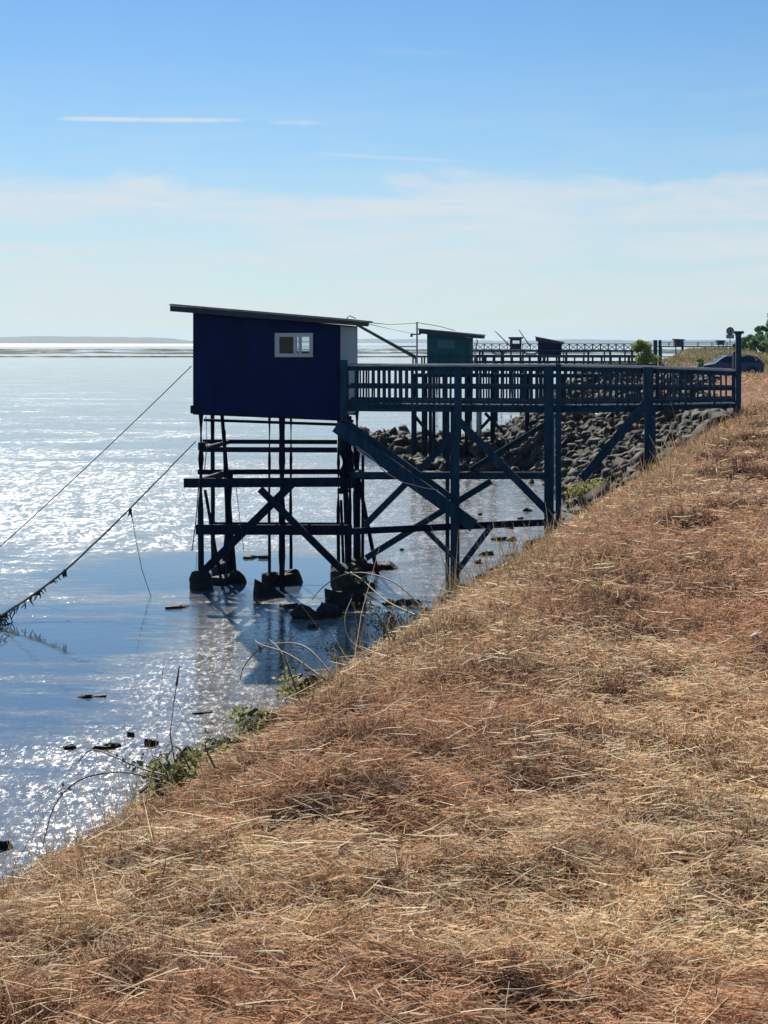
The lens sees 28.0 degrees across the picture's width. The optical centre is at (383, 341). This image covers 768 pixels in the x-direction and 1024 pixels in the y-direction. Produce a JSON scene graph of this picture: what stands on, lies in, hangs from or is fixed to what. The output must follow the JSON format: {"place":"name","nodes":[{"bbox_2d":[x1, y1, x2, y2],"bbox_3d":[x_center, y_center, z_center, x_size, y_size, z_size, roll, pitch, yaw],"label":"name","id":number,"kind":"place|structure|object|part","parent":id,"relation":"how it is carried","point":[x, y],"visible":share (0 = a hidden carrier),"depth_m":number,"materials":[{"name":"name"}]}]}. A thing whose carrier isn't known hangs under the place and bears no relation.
{"place":"outdoors","nodes":[
{"label":"outdoors","id":0,"kind":"place"},
{"bbox_2d":[0,343,758,887],"bbox_3d":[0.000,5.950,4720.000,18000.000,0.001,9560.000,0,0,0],"label":"water","id":1,"kind":"structure","parent":0,"point":[98,621],"depth_m":41.13,"materials":[{"name":"blue liquid"}]},
{"bbox_2d":[0,840,12,849],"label":"rock","id":2,"kind":"object","parent":1,"relation":"in","point":[4,845],"visible":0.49,"depth_m":18.05,"materials":[{"name":"black stone"}]},
{"bbox_2d":[0,614,12,629],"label":"weed tangle","id":3,"kind":"object","parent":1,"relation":"in","point":[5,617],"visible":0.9,"depth_m":31.79,"materials":[{"name":"black plant"}]},
{"bbox_2d":[63,744,76,748],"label":"rock","id":4,"kind":"object","parent":1,"relation":"in","point":[69,746],"visible":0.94,"depth_m":22.50,"materials":[{"name":"black stone"}]},
{"bbox_2d":[77,693,105,697],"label":"rock","id":5,"kind":"object","parent":1,"relation":"in","point":[86,695],"visible":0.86,"depth_m":25.75,"materials":[{"name":"grey stone"}]},
{"bbox_2d":[91,742,120,748],"bbox_3d":[-4.075,5.964,22.566,0.434,0.174,0.201,0,0,-30],"label":"rock","id":6,"kind":"object","parent":1,"relation":"in","point":[109,745],"visible":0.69,"depth_m":22.52,"materials":[{"name":"black stone"}]},
{"bbox_2d":[127,732,134,736],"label":"rock","id":7,"kind":"object","parent":1,"relation":"in","point":[131,734],"visible":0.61,"depth_m":23.21,"materials":[{"name":"black stone"}]},
{"bbox_2d":[144,738,157,744],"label":"rock","id":8,"kind":"object","parent":1,"relation":"in","point":[152,741],"visible":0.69,"depth_m":22.71,"materials":[{"name":"black stone"}]},
{"bbox_2d":[165,604,189,608],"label":"rock","id":9,"kind":"object","parent":1,"relation":"in","point":[178,606],"visible":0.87,"depth_m":34.36,"materials":[{"name":"grey stone"}]},
{"bbox_2d":[193,710,212,713],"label":"rock","id":10,"kind":"object","parent":1,"relation":"in","point":[206,711],"visible":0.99,"depth_m":24.67,"materials":[{"name":"grey stone"}]},
{"bbox_2d":[212,570,246,584],"bbox_3d":[-3.892,5.995,37.905,1.053,0.731,0.438,0,0,-40],"label":"rock","id":11,"kind":"object","parent":1,"relation":"in","point":[234,576],"visible":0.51,"depth_m":37.88,"materials":[{"name":"grey stone"}]},
{"bbox_2d":[243,554,267,558],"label":"rock","id":12,"kind":"object","parent":1,"relation":"in","point":[264,556],"visible":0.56,"depth_m":42.26,"materials":[{"name":"grey stone"}]},
{"bbox_2d":[253,579,284,597],"bbox_3d":[-2.688,6.038,35.907,0.750,1.046,0.552,0,0,0],"label":"rock","id":13,"kind":"object","parent":1,"relation":"in","point":[261,590],"visible":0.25,"depth_m":35.84,"materials":[{"name":"grey stone"}]},
{"bbox_2d":[275,569,302,584],"bbox_3d":[-2.391,6.013,37.925,0.811,0.824,0.522,0,0,0],"label":"rock","id":14,"kind":"object","parent":1,"relation":"in","point":[292,576],"visible":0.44,"depth_m":37.84,"materials":[{"name":"grey stone"}]},
{"bbox_2d":[282,603,297,608],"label":"rock","id":15,"kind":"object","parent":1,"relation":"in","point":[289,605],"visible":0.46,"depth_m":34.33,"materials":[{"name":"grey stone"}]},
{"bbox_2d":[307,624,319,627],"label":"rock","id":16,"kind":"object","parent":1,"relation":"in","point":[312,625],"visible":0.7,"depth_m":32.00,"materials":[{"name":"black stone"}]},
{"bbox_2d":[289,602,344,619],"bbox_3d":[-1.414,5.957,33.222,1.205,0.664,0.578,0,0,-27],"label":"rock","id":17,"kind":"object","parent":1,"relation":"in","point":[325,610],"visible":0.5,"depth_m":33.11,"materials":[{"name":"grey stone"}]},
{"bbox_2d":[324,588,365,608],"bbox_3d":[-0.868,6.026,34.508,1.000,1.020,0.508,0,0,-24],"label":"rock","id":18,"kind":"object","parent":1,"relation":"in","point":[340,599],"visible":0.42,"depth_m":34.35,"materials":[{"name":"grey stone"}]},
{"bbox_2d":[357,580,374,590],"bbox_3d":[-0.556,5.962,36.905,0.702,0.521,0.617,0,0,0],"label":"rock","id":19,"kind":"object","parent":1,"relation":"in","point":[363,585],"visible":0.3,"depth_m":36.81,"materials":[{"name":"grey stone"}]},
{"bbox_2d":[367,561,398,569],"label":"rock","id":20,"kind":"object","parent":1,"relation":"in","point":[385,564],"visible":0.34,"depth_m":40.27,"materials":[{"name":"grey stone"}]},
{"bbox_2d":[382,598,422,604],"bbox_3d":[0.377,5.969,34.998,1.011,0.318,0.501,0,0,0],"label":"rock","id":21,"kind":"object","parent":1,"relation":"in","point":[407,602],"visible":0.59,"depth_m":34.86,"materials":[{"name":"grey stone"}]},
{"bbox_2d":[478,550,493,555],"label":"rock","id":22,"kind":"object","parent":1,"relation":"in","point":[489,552],"visible":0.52,"depth_m":42.97,"materials":[{"name":"grey stone"}]},
{"bbox_2d":[491,536,506,539],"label":"rock","id":23,"kind":"object","parent":1,"relation":"in","point":[502,538],"visible":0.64,"depth_m":46.21,"materials":[{"name":"grey stone"}]},
{"bbox_2d":[509,337,522,389],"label":"fishing hut","id":24,"kind":"object","parent":1,"relation":"in","point":[513,346],"visible":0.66,"depth_m":189.98,"materials":[{"name":"grey wood"}]},
{"bbox_2d":[436,343,642,389],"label":"jetty","id":25,"kind":"object","parent":1,"relation":"in","point":[592,344],"visible":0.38,"depth_m":190.04,"materials":[{"name":"grey wood"}]},
{"bbox_2d":[491,331,510,354],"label":"lift net","id":26,"kind":"object","parent":25,"relation":"attached to","point":[494,353],"visible":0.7,"depth_m":189.77,"materials":[{"name":"metal"}]},
{"bbox_2d":[519,330,537,354],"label":"lift net","id":27,"kind":"object","parent":25,"relation":"attached to","point":[526,353],"visible":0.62,"depth_m":189.48,"materials":[{"name":"metal"}]},
{"bbox_2d":[0,348,758,356],"bbox_3d":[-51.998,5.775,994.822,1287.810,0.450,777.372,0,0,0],"label":"mudflats","id":28,"kind":"structure","parent":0,"point":[35,351],"depth_m":851.88,"materials":[{"name":"grey soil"}]},
{"bbox_2d":[0,336,765,343],"bbox_3d":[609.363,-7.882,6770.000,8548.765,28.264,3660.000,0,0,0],"label":"hills","id":29,"kind":"structure","parent":0,"point":[70,340],"depth_m":5151.21,"materials":[{"name":"grey"}]},
{"bbox_2d":[0,0,767,340],"label":"sky","id":30,"kind":"structure","parent":0,"point":[549,169],"materials":[{"name":"blue"}]},
{"bbox_2d":[0,349,767,1023],"bbox_3d":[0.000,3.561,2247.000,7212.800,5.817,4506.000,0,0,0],"label":"ground","id":31,"kind":"structure","parent":0,"point":[745,397],"depth_m":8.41,"materials":[{"name":"beige plant"}]},
{"bbox_2d":[43,723,224,843],"bbox_3d":[-1.027,1.703,5.811,0.976,0.628,0.220,0,0,39],"label":"bramble","id":32,"kind":"object","parent":31,"relation":"on","point":[166,757],"visible":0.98,"depth_m":5.62,"materials":[{"name":"green plant"}]},
{"bbox_2d":[156,665,163,752],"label":"reed","id":33,"kind":"object","parent":31,"relation":"on","point":[158,706],"visible":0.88,"depth_m":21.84,"materials":[{"name":"brown plant"}]},
{"bbox_2d":[120,756,211,808],"bbox_3d":[-0.788,1.782,5.992,0.397,0.320,0.350,0,0,14],"label":"weed clump","id":34,"kind":"object","parent":31,"relation":"on","point":[177,776],"visible":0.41,"depth_m":5.94,"materials":[{"name":"green plant"}]},
{"bbox_2d":[181,735,255,769],"bbox_3d":[-0.713,1.866,6.743,0.396,0.297,0.310,0,0,27],"label":"weed clump","id":35,"kind":"object","parent":31,"relation":"on","point":[237,740],"visible":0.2,"depth_m":6.72,"materials":[{"name":"green plant"}]},
{"bbox_2d":[228,700,296,740],"bbox_3d":[-0.550,1.798,6.976,0.324,0.315,0.445,0,0,0],"label":"weed clump","id":36,"kind":"object","parent":31,"relation":"on","point":[255,714],"visible":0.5,"depth_m":6.95,"materials":[{"name":"green plant"}]},
{"bbox_2d":[169,304,378,592],"bbox_3d":[-2.603,2.696,38.247,4.785,7.228,3.710,0,0,7],"label":"fishing hut","id":37,"kind":"object","parent":31,"relation":"on","point":[248,363],"visible":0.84,"depth_m":36.86,"materials":[{"name":"blue painted timber"},{"name":"dark timber"},{"name":"glass"}]},
{"bbox_2d":[0,366,191,546],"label":"mooring rope","id":38,"kind":"object","parent":37,"relation":"attached to","point":[97,456],"visible":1,"depth_m":37.20,"materials":[{"name":"grey fabric"}]},
{"bbox_2d":[0,441,195,622],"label":"weedy rope","id":39,"kind":"object","parent":37,"relation":"attached to","point":[63,573],"visible":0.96,"depth_m":33.86,"materials":[{"name":"black fabric"}]},
{"bbox_2d":[132,517,150,595],"bbox_3d":[-5.655,5.094,35.761,0.072,2.435,0.654,0,0,37],"label":"hanging rope","id":40,"kind":"object","parent":39,"relation":"hanging from","point":[139,556],"visible":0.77,"depth_m":35.71,"materials":[{"name":"black fabric"}]},
{"bbox_2d":[275,333,312,356],"bbox_3d":[-2.149,0.072,36.743,0.921,0.574,0.085,0,0,7],"label":"window","id":41,"kind":"structure","parent":37,"relation":"in","point":[277,335],"depth_m":36.71,"materials":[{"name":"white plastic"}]},
{"bbox_2d":[358,326,416,358],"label":"net boom","id":42,"kind":"object","parent":37,"relation":"attached to","point":[410,354],"visible":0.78,"depth_m":78.81,"materials":[{"name":"metal"}]},
{"bbox_2d":[362,321,414,324],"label":"wire","id":43,"kind":"object","parent":37,"relation":"attached to","point":[386,324],"visible":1,"depth_m":52.01,"materials":[{"name":"metal"}]},
{"bbox_2d":[240,640,342,695],"bbox_3d":[-0.568,1.602,7.474,0.226,0.329,1.153,0,0,-29],"label":"bramble","id":44,"kind":"object","parent":31,"relation":"on","point":[309,669],"visible":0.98,"depth_m":7.24,"materials":[{"name":"brown plant"}]},
{"bbox_2d":[271,665,335,702],"bbox_3d":[-0.385,1.957,8.478,0.475,0.333,0.391,0,0,0],"label":"weed clump","id":45,"kind":"object","parent":31,"relation":"on","point":[305,680],"visible":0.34,"depth_m":8.42,"materials":[{"name":"green plant"}]},
{"bbox_2d":[316,639,371,653],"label":"weed clump","id":46,"kind":"object","parent":31,"relation":"on","point":[335,646],"visible":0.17,"depth_m":29.85,"materials":[{"name":"green plant"}]},
{"bbox_2d":[312,568,422,669],"bbox_3d":[-0.265,1.607,9.191,0.543,0.510,1.528,0,0,-19],"label":"bramble","id":47,"kind":"object","parent":31,"relation":"on","point":[371,607],"visible":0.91,"depth_m":8.79,"materials":[{"name":"brown plant"}]},
{"bbox_2d":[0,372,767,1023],"bbox_3d":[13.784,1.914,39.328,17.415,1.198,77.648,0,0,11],"label":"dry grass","id":48,"kind":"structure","parent":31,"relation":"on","point":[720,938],"depth_m":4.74,"materials":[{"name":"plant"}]},
{"bbox_2d":[169,666,179,762],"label":"reed","id":49,"kind":"object","parent":48,"relation":"on","point":[176,683],"visible":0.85,"depth_m":6.24,"materials":[{"name":"brown plant"}]},
{"bbox_2d":[748,631,761,637],"bbox_3d":[1.927,1.522,8.002,0.056,0.034,0.064,0,0,43],"label":"paper scrap","id":50,"kind":"object","parent":48,"relation":"on","point":[753,635],"visible":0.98,"depth_m":7.99,"materials":[{"name":"white paper"}]},
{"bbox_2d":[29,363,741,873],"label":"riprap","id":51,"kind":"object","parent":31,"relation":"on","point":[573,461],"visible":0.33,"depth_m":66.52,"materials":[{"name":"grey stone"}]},
{"bbox_2d":[418,328,485,457],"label":"fishing hut","id":52,"kind":"object","parent":51,"relation":"on","point":[445,343],"visible":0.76,"depth_m":79.01,"materials":[{"name":"green wood"}]},
{"bbox_2d":[400,322,420,363],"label":"net mast","id":53,"kind":"object","parent":52,"relation":"attached to","point":[416,334],"visible":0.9,"depth_m":78.96,"materials":[{"name":"grey metal"}]},
{"bbox_2d":[411,340,660,457],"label":"jetty","id":54,"kind":"object","parent":51,"relation":"on","point":[415,419],"visible":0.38,"depth_m":78.75,"materials":[{"name":"grey wood"}]},
{"bbox_2d":[332,331,743,589],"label":"jetty","id":55,"kind":"object","parent":51,"relation":"on","point":[457,517],"visible":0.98,"depth_m":36.07,"materials":[{"name":"wood"}]},
{"bbox_2d":[535,336,564,397],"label":"fishing hut","id":56,"kind":"object","parent":51,"relation":"on","point":[546,344],"visible":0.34,"depth_m":114.98,"materials":[{"name":"blue wood"}]},
{"bbox_2d":[564,477,614,500],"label":"weed clump","id":57,"kind":"object","parent":51,"relation":"on","point":[581,489],"visible":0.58,"depth_m":50.87,"materials":[{"name":"green plant"}]},
{"bbox_2d":[631,339,661,364],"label":"bush","id":58,"kind":"object","parent":51,"relation":"on","point":[647,355],"visible":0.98,"depth_m":73.80,"materials":[{"name":"green plant"}]},
{"bbox_2d":[359,608,417,634],"bbox_3d":[0.214,5.960,31.686,1.597,0.895,1.317,0,0,27],"label":"weed clump","id":59,"kind":"object","parent":31,"relation":"on","point":[391,624],"visible":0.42,"depth_m":31.86,"materials":[{"name":"green plant"}]},
{"bbox_2d":[471,350,635,420],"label":"jetty","id":60,"kind":"object","parent":31,"relation":"on","point":[522,382],"visible":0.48,"depth_m":115.08,"materials":[{"name":"grey wood"}]},
{"bbox_2d":[555,480,584,500],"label":"bramble","id":61,"kind":"object","parent":31,"relation":"on","point":[563,488],"visible":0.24,"depth_m":57.54,"materials":[{"name":"green plant"}]},
{"bbox_2d":[595,346,767,409],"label":"meadow grass","id":62,"kind":"structure","parent":31,"relation":"on","point":[677,359],"depth_m":132.17,"materials":[{"name":"plant"}]},
{"bbox_2d":[657,342,730,358],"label":"jetty","id":63,"kind":"object","parent":31,"relation":"on","point":[689,346],"visible":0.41,"depth_m":250.09,"materials":[{"name":"grey wood"}]},
{"bbox_2d":[672,339,684,352],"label":"fishing hut","id":64,"kind":"object","parent":63,"relation":"on","point":[677,342],"visible":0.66,"depth_m":250.13,"materials":[{"name":"grey wood"}]},
{"bbox_2d":[715,340,725,347],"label":"fishing hut","id":65,"kind":"object","parent":63,"relation":"on","point":[719,342],"visible":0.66,"depth_m":249.65,"materials":[{"name":"grey wood"}]},
{"bbox_2d":[696,357,704,366],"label":"bush","id":66,"kind":"object","parent":31,"relation":"on","point":[700,360],"visible":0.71,"depth_m":97.91,"materials":[{"name":"green plant"}]},
{"bbox_2d":[694,355,764,373],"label":"parked car","id":67,"kind":"object","parent":31,"relation":"on","point":[751,363],"visible":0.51,"depth_m":106.00,"materials":[{"name":"paint"}]},
{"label":"side window","id":68,"kind":"part","parent":67,"relation":"part of","materials":[{"name":"black glass"}]},
{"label":"side window","id":69,"kind":"part","parent":67,"relation":"part of","materials":[{"name":"black glass"}]},
{"bbox_2d":[726,327,733,338],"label":"road sign","id":70,"kind":"object","parent":31,"relation":"on","point":[729,332],"visible":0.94,"depth_m":127.93,"materials":[{"name":"grey metal"}]},
{"bbox_2d":[741,337,748,347],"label":"tree","id":71,"kind":"object","parent":31,"relation":"on","point":[743,341],"visible":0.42,"depth_m":181.56,"materials":[{"name":"green plant"}]},
{"bbox_2d":[745,334,757,351],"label":"tree","id":72,"kind":"object","parent":31,"relation":"on","point":[749,337],"visible":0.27,"depth_m":171.59,"materials":[{"name":"green plant"}]},
{"bbox_2d":[747,325,767,352],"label":"tree","id":73,"kind":"object","parent":31,"relation":"on","point":[753,341],"visible":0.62,"depth_m":157.66,"materials":[{"name":"green plant"}]},
{"bbox_2d":[755,325,767,341],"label":"tree","id":74,"kind":"object","parent":31,"relation":"on","point":[758,338],"visible":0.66,"depth_m":152.41,"materials":[{"name":"green plant"}]},
{"bbox_2d":[759,313,767,351],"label":"tree","id":75,"kind":"object","parent":31,"relation":"on","point":[763,343],"visible":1,"depth_m":149.86,"materials":[{"name":"green plant"}]}
]}

